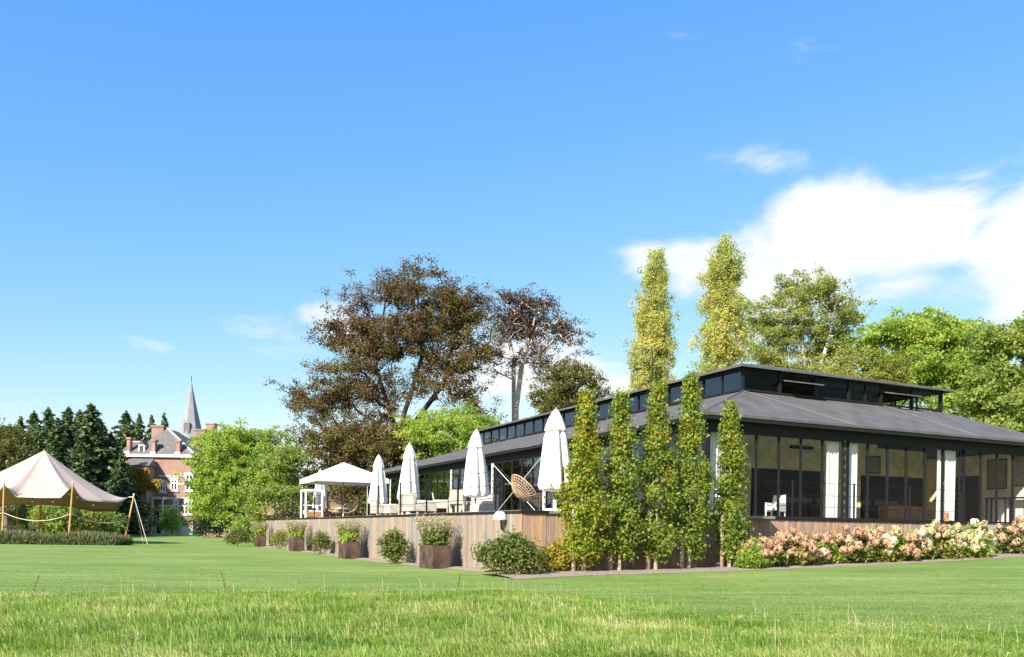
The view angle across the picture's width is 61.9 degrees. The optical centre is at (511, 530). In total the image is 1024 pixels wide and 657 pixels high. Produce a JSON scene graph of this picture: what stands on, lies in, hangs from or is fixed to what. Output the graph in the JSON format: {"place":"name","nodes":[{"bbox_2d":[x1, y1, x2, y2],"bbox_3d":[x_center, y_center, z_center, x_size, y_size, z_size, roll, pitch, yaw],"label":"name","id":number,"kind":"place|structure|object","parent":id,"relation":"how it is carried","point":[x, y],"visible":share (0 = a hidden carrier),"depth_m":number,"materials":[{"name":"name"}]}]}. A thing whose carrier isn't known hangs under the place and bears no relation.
{"place":"outdoors","nodes":[
{"label":"outdoors","id":0,"kind":"place"},
{"bbox_2d":[123,376,217,534],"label":"manor house","id":1,"kind":"structure","parent":0,"point":[161,452],"depth_m":130.00,"materials":[{"name":"brick"}]},
{"bbox_2d":[123,466,163,533],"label":"climbing ivy","id":2,"kind":"object","parent":1,"relation":"attached to","point":[142,483],"visible":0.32,"depth_m":126.36,"materials":[{"name":"green plant"}]},
{"bbox_2d":[0,571,1023,656],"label":"meadow grass","id":3,"kind":"structure","parent":0,"point":[35,639],"depth_m":10.36,"materials":[{"name":"plant"}]},
{"bbox_2d":[0,527,1023,656],"bbox_3d":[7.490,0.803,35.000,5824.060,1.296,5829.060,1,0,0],"label":"lawn","id":4,"kind":"structure","parent":0,"point":[209,555],"depth_m":21.36,"materials":[{"name":"plant"}]},
{"bbox_2d":[0,415,40,530],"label":"deciduous tree","id":5,"kind":"object","parent":4,"relation":"on","point":[12,438],"visible":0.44,"depth_m":87.01,"materials":[{"name":"green plant"}]},
{"bbox_2d":[0,505,41,530],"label":"shrub","id":6,"kind":"object","parent":4,"relation":"on","point":[22,514],"visible":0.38,"depth_m":91.34,"materials":[{"name":"green plant"}]},
{"bbox_2d":[26,407,68,530],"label":"conifer","id":7,"kind":"object","parent":4,"relation":"on","point":[47,422],"visible":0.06,"depth_m":111.39,"materials":[{"name":"plant"}]},
{"bbox_2d":[26,505,76,533],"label":"shrub","id":8,"kind":"object","parent":4,"relation":"on","point":[57,512],"visible":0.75,"depth_m":85.32,"materials":[{"name":"green plant"}]},
{"bbox_2d":[33,417,74,533],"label":"conifer","id":9,"kind":"object","parent":4,"relation":"on","point":[57,446],"visible":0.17,"depth_m":103.64,"materials":[{"name":"plant"}]},
{"bbox_2d":[0,528,133,544],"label":"border grass","id":10,"kind":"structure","parent":4,"relation":"on","point":[78,537],"depth_m":54.91,"materials":[{"name":"plant"}]},
{"bbox_2d":[59,406,80,531],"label":"conifer","id":11,"kind":"object","parent":4,"relation":"on","point":[67,421],"visible":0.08,"depth_m":115.60,"materials":[{"name":"plant"}]},
{"bbox_2d":[0,450,147,543],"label":"stretch tent","id":12,"kind":"object","parent":4,"relation":"on","point":[43,477],"visible":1,"depth_m":61.26,"materials":[{"name":"beige fabric"}]},
{"bbox_2d":[59,442,106,532],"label":"conifer","id":13,"kind":"object","parent":4,"relation":"on","point":[81,463],"visible":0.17,"depth_m":99.68,"materials":[{"name":"green plant"}]},
{"bbox_2d":[58,508,107,531],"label":"shrub","id":14,"kind":"object","parent":4,"relation":"on","point":[80,523],"visible":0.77,"depth_m":87.41,"materials":[{"name":"green plant"}]},
{"bbox_2d":[65,402,132,491],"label":"conifer","id":15,"kind":"object","parent":4,"relation":"on","point":[92,438],"visible":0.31,"depth_m":109.24,"materials":[{"name":"green plant"}]},
{"bbox_2d":[86,512,128,534],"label":"shrub","id":16,"kind":"object","parent":4,"relation":"on","point":[110,517],"visible":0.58,"depth_m":89.59,"materials":[{"name":"green plant"}]},
{"bbox_2d":[110,410,138,450],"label":"conifer","id":17,"kind":"object","parent":4,"relation":"on","point":[125,428],"visible":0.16,"depth_m":149.31,"materials":[{"name":"plant"}]},
{"bbox_2d":[106,449,147,534],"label":"conifer","id":18,"kind":"object","parent":4,"relation":"on","point":[121,487],"visible":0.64,"depth_m":105.61,"materials":[{"name":"green plant"}]},
{"bbox_2d":[127,497,164,535],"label":"shrub","id":19,"kind":"object","parent":4,"relation":"on","point":[148,517],"visible":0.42,"depth_m":111.97,"materials":[{"name":"green plant"}]},
{"bbox_2d":[154,505,185,534],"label":"shrub","id":20,"kind":"object","parent":4,"relation":"on","point":[169,521],"visible":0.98,"depth_m":121.57,"materials":[{"name":"green plant"}]},
{"bbox_2d":[182,515,233,536],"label":"shrub","id":21,"kind":"object","parent":4,"relation":"on","point":[207,527],"visible":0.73,"depth_m":103.57,"materials":[{"name":"green plant"}]},
{"bbox_2d":[171,417,298,540],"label":"maple tree","id":22,"kind":"object","parent":4,"relation":"on","point":[230,474],"visible":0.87,"depth_m":75.06,"materials":[{"name":"green plant"}]},
{"bbox_2d":[221,526,250,545],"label":"shrub","id":23,"kind":"object","parent":4,"relation":"on","point":[239,535],"visible":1,"depth_m":57.80,"materials":[{"name":"green plant"}]},
{"bbox_2d":[224,508,262,542],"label":"shrub","id":24,"kind":"object","parent":4,"relation":"on","point":[245,522],"visible":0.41,"depth_m":71.15,"materials":[{"name":"green plant"}]},
{"bbox_2d":[227,442,329,522],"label":"ash tree","id":25,"kind":"object","parent":4,"relation":"on","point":[281,467],"visible":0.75,"depth_m":69.30,"materials":[{"name":"green plant"}]},
{"bbox_2d":[255,497,318,535],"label":"shrub","id":26,"kind":"object","parent":4,"relation":"on","point":[296,509],"visible":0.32,"depth_m":65.31,"materials":[{"name":"green plant"}]},
{"bbox_2d":[311,491,366,516],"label":"shrub","id":27,"kind":"object","parent":4,"relation":"on","point":[330,505],"visible":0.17,"depth_m":71.59,"materials":[{"name":"green plant"}]},
{"bbox_2d":[291,412,446,505],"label":"field maple","id":28,"kind":"object","parent":4,"relation":"on","point":[389,444],"visible":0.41,"depth_m":79.16,"materials":[{"name":"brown plant"}]},
{"bbox_2d":[264,546,495,571],"bbox_3d":[-9.234,1.092,42.431,0.976,0.191,40.022,1,0,-26],"label":"soil strip","id":29,"kind":"object","parent":4,"relation":"on","point":[417,564],"visible":0.52,"depth_m":32.67,"materials":[{"name":"soil"}]},
{"bbox_2d":[267,529,288,548],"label":"shrub","id":30,"kind":"object","parent":29,"relation":"on","point":[280,538],"visible":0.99,"depth_m":51.70,"materials":[{"name":"green plant"}]},
{"bbox_2d":[289,537,304,550],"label":"steel planter","id":31,"kind":"object","parent":29,"relation":"on","point":[296,544],"visible":0.83,"depth_m":46.35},
{"bbox_2d":[285,519,307,537],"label":"flowering plant","id":32,"kind":"object","parent":31,"relation":"in","point":[297,531],"visible":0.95,"depth_m":46.49,"materials":[{"name":"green plant"}]},
{"bbox_2d":[307,530,335,553],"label":"shrub","id":33,"kind":"object","parent":29,"relation":"on","point":[322,541],"visible":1,"depth_m":42.12,"materials":[{"name":"green plant"}]},
{"bbox_2d":[338,541,359,558],"bbox_3d":[-7.083,0.837,37.039,0.600,0.740,1.240,1,0,-26],"label":"steel planter","id":34,"kind":"object","parent":29,"relation":"on","point":[348,550],"visible":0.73,"depth_m":36.53,"materials":[{"name":"metal"}]},
{"bbox_2d":[333,518,363,543],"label":"flowering plant","id":35,"kind":"object","parent":34,"relation":"in","point":[350,532],"visible":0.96,"depth_m":36.73,"materials":[{"name":"green plant"}]},
{"bbox_2d":[371,526,412,563],"bbox_3d":[-4.399,0.635,31.397,1.610,1.601,1.035,1,0,0],"label":"shrub","id":36,"kind":"object","parent":29,"relation":"on","point":[395,546],"visible":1,"depth_m":31.25,"materials":[{"name":"green plant"}]},
{"bbox_2d":[419,545,450,568],"bbox_3d":[-2.474,0.829,27.382,0.600,0.740,1.240,1,0,-26],"label":"steel planter","id":37,"kind":"object","parent":29,"relation":"on","point":[435,557],"visible":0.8,"depth_m":26.88,"materials":[{"name":"metal"}]},
{"bbox_2d":[412,514,455,547],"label":"flowering plant","id":38,"kind":"object","parent":37,"relation":"in","point":[436,535],"visible":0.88,"depth_m":27.06,"materials":[{"name":"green plant"}]},
{"bbox_2d":[262,253,508,502],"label":"copper beech","id":39,"kind":"object","parent":4,"relation":"on","point":[418,328],"visible":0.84,"depth_m":82.88,"materials":[{"name":"brown plant"}]},
{"bbox_2d":[389,398,505,460],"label":"green maple","id":40,"kind":"object","parent":4,"relation":"on","point":[457,426],"visible":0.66,"depth_m":77.00,"materials":[{"name":"green plant"}]},
{"bbox_2d":[474,282,595,438],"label":"pale trunk beech","id":41,"kind":"object","parent":4,"relation":"on","point":[518,317],"visible":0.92,"depth_m":91.17,"materials":[{"name":"brown plant"}]},
{"bbox_2d":[523,355,613,414],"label":"tree","id":42,"kind":"object","parent":4,"relation":"on","point":[561,391],"visible":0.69,"depth_m":79.12,"materials":[{"name":"green plant"}]},
{"bbox_2d":[265,510,967,571],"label":"terrace","id":43,"kind":"structure","parent":4,"relation":"on","point":[544,526],"depth_m":27.97,"materials":[{"name":"brown wood"}]},
{"bbox_2d":[300,489,323,517],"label":"daybed","id":44,"kind":"object","parent":43,"relation":"on","point":[308,513],"visible":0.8,"depth_m":51.74,"materials":[{"name":"white paint"}]},
{"bbox_2d":[300,462,388,516],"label":"open umbrella","id":45,"kind":"object","parent":43,"relation":"on","point":[343,474],"visible":0.86,"depth_m":47.99,"materials":[{"name":"white fabric"}]},
{"bbox_2d":[368,454,387,503],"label":"closed umbrella","id":46,"kind":"object","parent":43,"relation":"on","point":[378,477],"visible":0.8,"depth_m":42.16,"materials":[{"name":"white fabric"}]},
{"bbox_2d":[268,469,496,518],"bbox_3d":[-6.166,-1.294,44.076,5.930,1.248,38.350,1,0,-26],"label":"cable railing","id":47,"kind":"object","parent":43,"relation":"on","point":[426,502],"visible":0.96,"depth_m":34.56,"materials":[{"name":"black metal"}]},
{"bbox_2d":[397,442,419,513],"bbox_3d":[-4.404,-2.220,36.590,0.964,3.150,0.926,1,0,-28],"label":"closed umbrella","id":48,"kind":"object","parent":43,"relation":"on","point":[409,473],"visible":0.84,"depth_m":36.36,"materials":[{"name":"white fabric"}]},
{"bbox_2d":[399,493,436,513],"bbox_3d":[-3.722,-1.035,33.570,0.990,0.800,1.700,1,0,-26],"label":"lounge bench","id":49,"kind":"object","parent":43,"relation":"on","point":[413,502],"visible":0.84,"depth_m":32.91,"materials":[{"name":"fabric"}]},
{"bbox_2d":[463,428,489,511],"bbox_3d":[-1.302,-2.178,31.215,0.960,3.150,0.960,1,0,-23],"label":"closed umbrella","id":50,"kind":"object","parent":43,"relation":"on","point":[475,462],"visible":0.95,"depth_m":30.94,"materials":[{"name":"white fabric"}]},
{"bbox_2d":[455,494,498,511],"bbox_3d":[-1.408,-1.004,33.531,0.840,0.800,2.400,1,0,-26],"label":"lounge bench","id":51,"kind":"object","parent":43,"relation":"on","point":[486,504],"visible":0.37,"depth_m":32.68,"materials":[{"name":"fabric"}]},
{"bbox_2d":[511,474,537,509],"bbox_3d":[0.389,-1.160,26.579,0.799,1.175,1.144,1,0,-25],"label":"bowl chair","id":52,"kind":"object","parent":43,"relation":"on","point":[519,494],"visible":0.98,"depth_m":26.32,"materials":[{"name":"wicker"}]},
{"bbox_2d":[538,407,571,510],"bbox_3d":[1.329,-2.142,25.684,1.101,3.150,1.101,1,0,0],"label":"closed umbrella","id":53,"kind":"object","parent":43,"relation":"on","point":[555,451],"visible":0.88,"depth_m":25.42,"materials":[{"name":"white fabric"}]},
{"bbox_2d":[561,467,961,521],"bbox_3d":[9.429,-1.084,28.776,18.170,1.248,0.052,1,0,-28],"label":"cable railing","id":54,"kind":"object","parent":43,"relation":"on","point":[792,505],"visible":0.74,"depth_m":30.20,"materials":[{"name":"black metal"}]},
{"bbox_2d":[619,246,681,390],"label":"poplar","id":55,"kind":"object","parent":4,"relation":"on","point":[652,320],"visible":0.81,"depth_m":94.27,"materials":[{"name":"green plant"}]},
{"bbox_2d":[367,363,1023,548],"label":"pavilion","id":56,"kind":"structure","parent":4,"relation":"on","point":[792,421],"depth_m":39.49,"materials":[{"name":"metal"}]},
{"bbox_2d":[419,469,451,512],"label":"window","id":57,"kind":"structure","parent":56,"relation":"in","point":[437,485],"depth_m":55.00,"materials":[{"name":"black glass"}]},
{"bbox_2d":[452,463,492,511],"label":"window","id":58,"kind":"structure","parent":56,"relation":"in","point":[458,471],"depth_m":51.36,"materials":[{"name":"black glass"}]},
{"bbox_2d":[507,422,523,439],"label":"clerestory window","id":59,"kind":"structure","parent":56,"relation":"in","point":[516,430],"depth_m":53.40,"materials":[{"name":"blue glass"}]},
{"bbox_2d":[493,455,542,510],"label":"window","id":60,"kind":"structure","parent":56,"relation":"in","point":[521,467],"depth_m":44.46,"materials":[{"name":"glass"}]},
{"bbox_2d":[524,417,542,435],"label":"clerestory window","id":61,"kind":"structure","parent":56,"relation":"in","point":[535,426],"depth_m":51.18,"materials":[{"name":"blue glass"}]},
{"bbox_2d":[545,444,611,510],"bbox_3d":[2.944,-2.138,38.964,0.100,3.145,5.863,1,0,-26],"label":"window","id":62,"kind":"structure","parent":56,"relation":"in","point":[548,499],"depth_m":39.02,"materials":[{"name":"black glass"}]},
{"bbox_2d":[638,387,668,411],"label":"clerestory window","id":63,"kind":"structure","parent":56,"relation":"in","point":[642,397],"depth_m":40.79,"materials":[{"name":"blue glass"}]},
{"bbox_2d":[616,433,702,512],"bbox_3d":[5.618,-2.102,33.437,0.101,3.145,5.863,1,0,-26],"label":"window","id":64,"kind":"structure","parent":56,"relation":"in","point":[638,450],"depth_m":33.17,"materials":[{"name":"black glass"}]},
{"bbox_2d":[669,378,703,405],"bbox_3d":[7.733,-6.151,37.898,0.100,0.890,2.424,1,0,-26],"label":"clerestory window","id":65,"kind":"structure","parent":56,"relation":"in","point":[675,393],"depth_m":38.46,"materials":[{"name":"blue glass"}]},
{"bbox_2d":[709,432,722,514],"bbox_3d":[7.379,-2.081,31.207,0.800,3.100,0.105,1,0,-26],"label":"curtain","id":66,"kind":"object","parent":56,"relation":"hanging from","point":[714,438],"visible":0.28,"depth_m":31.23,"materials":[{"name":"fabric"}]},
{"bbox_2d":[703,368,741,398],"bbox_3d":[8.805,-6.137,35.680,0.100,0.890,2.424,1,0,-26],"label":"clerestory window","id":67,"kind":"structure","parent":56,"relation":"in","point":[727,382],"depth_m":35.65,"materials":[{"name":"blue glass"}]},
{"bbox_2d":[765,495,785,515],"bbox_3d":[10.556,-0.948,34.105,0.630,0.980,0.677,1,0,43],"label":"dining chair","id":68,"kind":"object","parent":56,"relation":"on","point":[774,502],"visible":0.79,"depth_m":34.12,"materials":[{"name":"white paint"}]},
{"bbox_2d":[708,429,843,517],"bbox_3d":[10.045,-2.042,32.163,6.610,3.145,0.100,1,0,-26],"label":"window","id":69,"kind":"structure","parent":56,"relation":"in","point":[800,438],"depth_m":32.58,"materials":[{"name":"black metal"}]},
{"bbox_2d":[825,441,838,517],"bbox_3d":[12.609,-2.010,33.623,0.640,3.100,0.105,1,0,-26],"label":"curtain","id":70,"kind":"object","parent":56,"relation":"hanging from","point":[832,463],"visible":0.89,"depth_m":33.59,"materials":[{"name":"fabric"}]},
{"bbox_2d":[844,441,857,517],"bbox_3d":[13.527,-1.998,34.066,0.660,3.100,0.105,1,0,-26],"label":"curtain","id":71,"kind":"object","parent":56,"relation":"hanging from","point":[853,450],"visible":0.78,"depth_m":34.10,"materials":[{"name":"fabric"}]},
{"bbox_2d":[847,440,960,520],"bbox_3d":[16.221,-1.959,35.145,6.590,3.145,0.100,1,0,-26],"label":"window","id":72,"kind":"structure","parent":56,"relation":"in","point":[849,441],"depth_m":35.11,"materials":[{"name":"black metal"}]},
{"bbox_2d":[936,450,940,519],"bbox_3d":[18.209,-1.934,36.328,0.360,3.100,0.105,1,0,-26],"label":"curtain","id":73,"kind":"object","parent":56,"relation":"hanging from","point":[938,491],"visible":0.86,"depth_m":36.27,"materials":[{"name":"fabric"}]},
{"bbox_2d":[943,450,955,520],"bbox_3d":[18.768,-1.927,36.597,0.660,3.100,0.105,1,0,-26],"label":"curtain","id":74,"kind":"object","parent":56,"relation":"hanging from","point":[949,480],"visible":0.84,"depth_m":36.56,"materials":[{"name":"fabric"}]},
{"bbox_2d":[963,450,1023,523],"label":"window","id":75,"kind":"structure","parent":56,"relation":"in","point":[980,452],"depth_m":37.59,"materials":[{"name":"black metal"}]},
{"bbox_2d":[987,459,1007,489],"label":"framed picture","id":76,"kind":"object","parent":56,"relation":"attached to","point":[1002,473],"visible":0.83,"depth_m":40.93,"materials":[{"name":"brown wood"}]},
{"bbox_2d":[1014,456,1023,486],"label":"framed picture","id":77,"kind":"object","parent":56,"relation":"attached to","point":[1018,470],"visible":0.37,"depth_m":40.03,"materials":[{"name":"grey wood"}]},
{"bbox_2d":[686,228,758,372],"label":"poplar","id":78,"kind":"object","parent":4,"relation":"on","point":[723,306],"visible":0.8,"depth_m":94.06,"materials":[{"name":"green plant"}]},
{"bbox_2d":[494,551,1023,578],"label":"mulch bed","id":79,"kind":"object","parent":4,"relation":"on","point":[639,571],"visible":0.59,"depth_m":25.07,"materials":[{"name":"soil"}]},
{"bbox_2d":[469,525,551,575],"bbox_3d":[-0.043,0.586,22.477,2.144,1.474,1.367,1,0,21],"label":"shrub","id":80,"kind":"object","parent":79,"relation":"on","point":[512,552],"visible":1,"depth_m":22.25,"materials":[{"name":"green plant"}]},
{"bbox_2d":[538,536,587,570],"bbox_3d":[1.300,0.667,23.593,1.523,1.097,1.043,1,0,20],"label":"shrub","id":81,"kind":"object","parent":79,"relation":"on","point":[557,560],"visible":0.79,"depth_m":23.45,"materials":[{"name":"yellow plant"}]},
{"bbox_2d":[547,385,615,570],"bbox_3d":[2.055,-1.396,23.448,1.756,5.219,1.520,1,0,37],"label":"hornbeam","id":82,"kind":"object","parent":79,"relation":"on","point":[586,447],"visible":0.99,"depth_m":23.29,"materials":[{"name":"green plant"}]},
{"bbox_2d":[594,387,649,569],"bbox_3d":[3.033,-1.421,24.103,1.681,5.272,1.610,1,0,0],"label":"hornbeam","id":83,"kind":"object","parent":79,"relation":"on","point":[623,482],"visible":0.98,"depth_m":23.87,"materials":[{"name":"green plant"}]},
{"bbox_2d":[627,370,684,568],"bbox_3d":[4.211,-1.725,24.674,1.703,5.881,1.715,1,0,-38],"label":"hornbeam","id":84,"kind":"object","parent":79,"relation":"on","point":[657,450],"visible":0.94,"depth_m":24.49,"materials":[{"name":"green plant"}]},
{"bbox_2d":[661,366,715,567],"bbox_3d":[5.258,-1.822,25.212,1.626,6.068,1.597,1,0,0],"label":"hornbeam","id":85,"kind":"object","parent":79,"relation":"on","point":[692,430],"visible":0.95,"depth_m":25.06,"materials":[{"name":"green plant"}]},
{"bbox_2d":[708,399,753,566],"bbox_3d":[6.663,-1.408,26.027,1.354,5.226,1.557,1,0,26],"label":"hornbeam","id":86,"kind":"object","parent":79,"relation":"on","point":[731,449],"visible":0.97,"depth_m":25.82,"materials":[{"name":"green plant"}]},
{"bbox_2d":[730,538,766,568],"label":"shrub","id":87,"kind":"object","parent":79,"relation":"on","point":[749,557],"visible":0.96,"depth_m":25.42,"materials":[{"name":"green plant"}]},
{"bbox_2d":[729,533,782,567],"bbox_3d":[7.349,0.780,26.041,1.685,1.434,1.319,1,0,-12],"label":"hydrangea","id":88,"kind":"object","parent":79,"relation":"on","point":[765,547],"visible":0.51,"depth_m":25.77,"materials":[{"name":"pink plant"}]},
{"bbox_2d":[766,530,798,566],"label":"hydrangea","id":89,"kind":"object","parent":79,"relation":"on","point":[781,538],"visible":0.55,"depth_m":26.38,"materials":[{"name":"pink plant"}]},
{"bbox_2d":[783,526,818,565],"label":"hydrangea","id":90,"kind":"object","parent":79,"relation":"on","point":[801,542],"visible":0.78,"depth_m":26.65,"materials":[{"name":"pink plant"}]},
{"bbox_2d":[799,532,835,564],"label":"hydrangea","id":91,"kind":"object","parent":79,"relation":"on","point":[822,553],"visible":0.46,"depth_m":27.29,"materials":[{"name":"pink plant"}]},
{"bbox_2d":[813,530,853,563],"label":"hydrangea","id":92,"kind":"object","parent":79,"relation":"on","point":[842,549],"visible":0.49,"depth_m":27.76,"materials":[{"name":"pink plant"}]},
{"bbox_2d":[833,524,879,563],"bbox_3d":[11.255,0.540,28.289,2.033,1.539,1.477,1,0,-30],"label":"hydrangea","id":93,"kind":"object","parent":79,"relation":"on","point":[861,550],"visible":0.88,"depth_m":28.01,"materials":[{"name":"pink plant"}]},
{"bbox_2d":[857,526,896,561],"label":"hydrangea","id":94,"kind":"object","parent":79,"relation":"on","point":[887,543],"visible":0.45,"depth_m":28.37,"materials":[{"name":"pink plant"}]},
{"bbox_2d":[875,523,920,561],"bbox_3d":[12.936,0.493,29.128,1.889,1.494,1.460,1,0,-29],"label":"hydrangea","id":95,"kind":"object","parent":79,"relation":"on","point":[895,532],"visible":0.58,"depth_m":28.80,"materials":[{"name":"pink plant"}]},
{"bbox_2d":[895,529,928,560],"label":"hydrangea","id":96,"kind":"object","parent":79,"relation":"on","point":[920,538],"visible":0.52,"depth_m":29.27,"materials":[{"name":"pink plant"}]},
{"bbox_2d":[907,524,943,558],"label":"hydrangea","id":97,"kind":"object","parent":79,"relation":"on","point":[930,531],"visible":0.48,"depth_m":29.75,"materials":[{"name":"beige plant"}]},
{"bbox_2d":[915,519,965,558],"bbox_3d":[15.120,0.397,30.419,1.924,1.648,1.566,1,0,10],"label":"hydrangea","id":98,"kind":"object","parent":79,"relation":"on","point":[948,535],"visible":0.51,"depth_m":30.01,"materials":[{"name":"yellow plant"}]},
{"bbox_2d":[935,520,975,556],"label":"hydrangea","id":99,"kind":"object","parent":79,"relation":"on","point":[960,536],"visible":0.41,"depth_m":30.49,"materials":[{"name":"beige plant"}]},
{"bbox_2d":[957,518,999,557],"bbox_3d":[16.753,0.483,31.011,1.970,1.879,1.515,1,0,-31],"label":"hydrangea","id":100,"kind":"object","parent":79,"relation":"on","point":[981,542],"visible":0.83,"depth_m":30.64,"materials":[{"name":"beige plant"}]},
{"bbox_2d":[990,515,1023,553],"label":"hydrangea","id":101,"kind":"object","parent":79,"relation":"on","point":[1014,538],"visible":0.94,"depth_m":32.38,"materials":[{"name":"pink plant"}]},
{"bbox_2d":[738,263,880,373],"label":"walnut tree","id":102,"kind":"object","parent":4,"relation":"on","point":[776,351],"visible":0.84,"depth_m":81.28,"materials":[{"name":"green plant"}]},
{"bbox_2d":[823,344,929,406],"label":"lime tree","id":103,"kind":"object","parent":4,"relation":"on","point":[890,370],"visible":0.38,"depth_m":59.28,"materials":[{"name":"green plant"}]},
{"bbox_2d":[836,305,1014,418],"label":"chestnut tree","id":104,"kind":"object","parent":4,"relation":"on","point":[940,338],"visible":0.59,"depth_m":64.75,"materials":[{"name":"green plant"}]},
{"bbox_2d":[947,310,1023,432],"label":"oak tree","id":105,"kind":"object","parent":4,"relation":"on","point":[996,396],"visible":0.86,"depth_m":57.08,"materials":[{"name":"green plant"}]},
{"bbox_2d":[0,0,1023,517],"label":"sky","id":106,"kind":"structure","parent":0,"point":[181,181],"materials":[{"name":"blue"}]},
{"bbox_2d":[877,505,926,519],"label":"sideboard","id":107,"kind":"object","parent":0,"point":[916,513],"visible":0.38,"depth_m":41.62,"materials":[{"name":"brown wood"}]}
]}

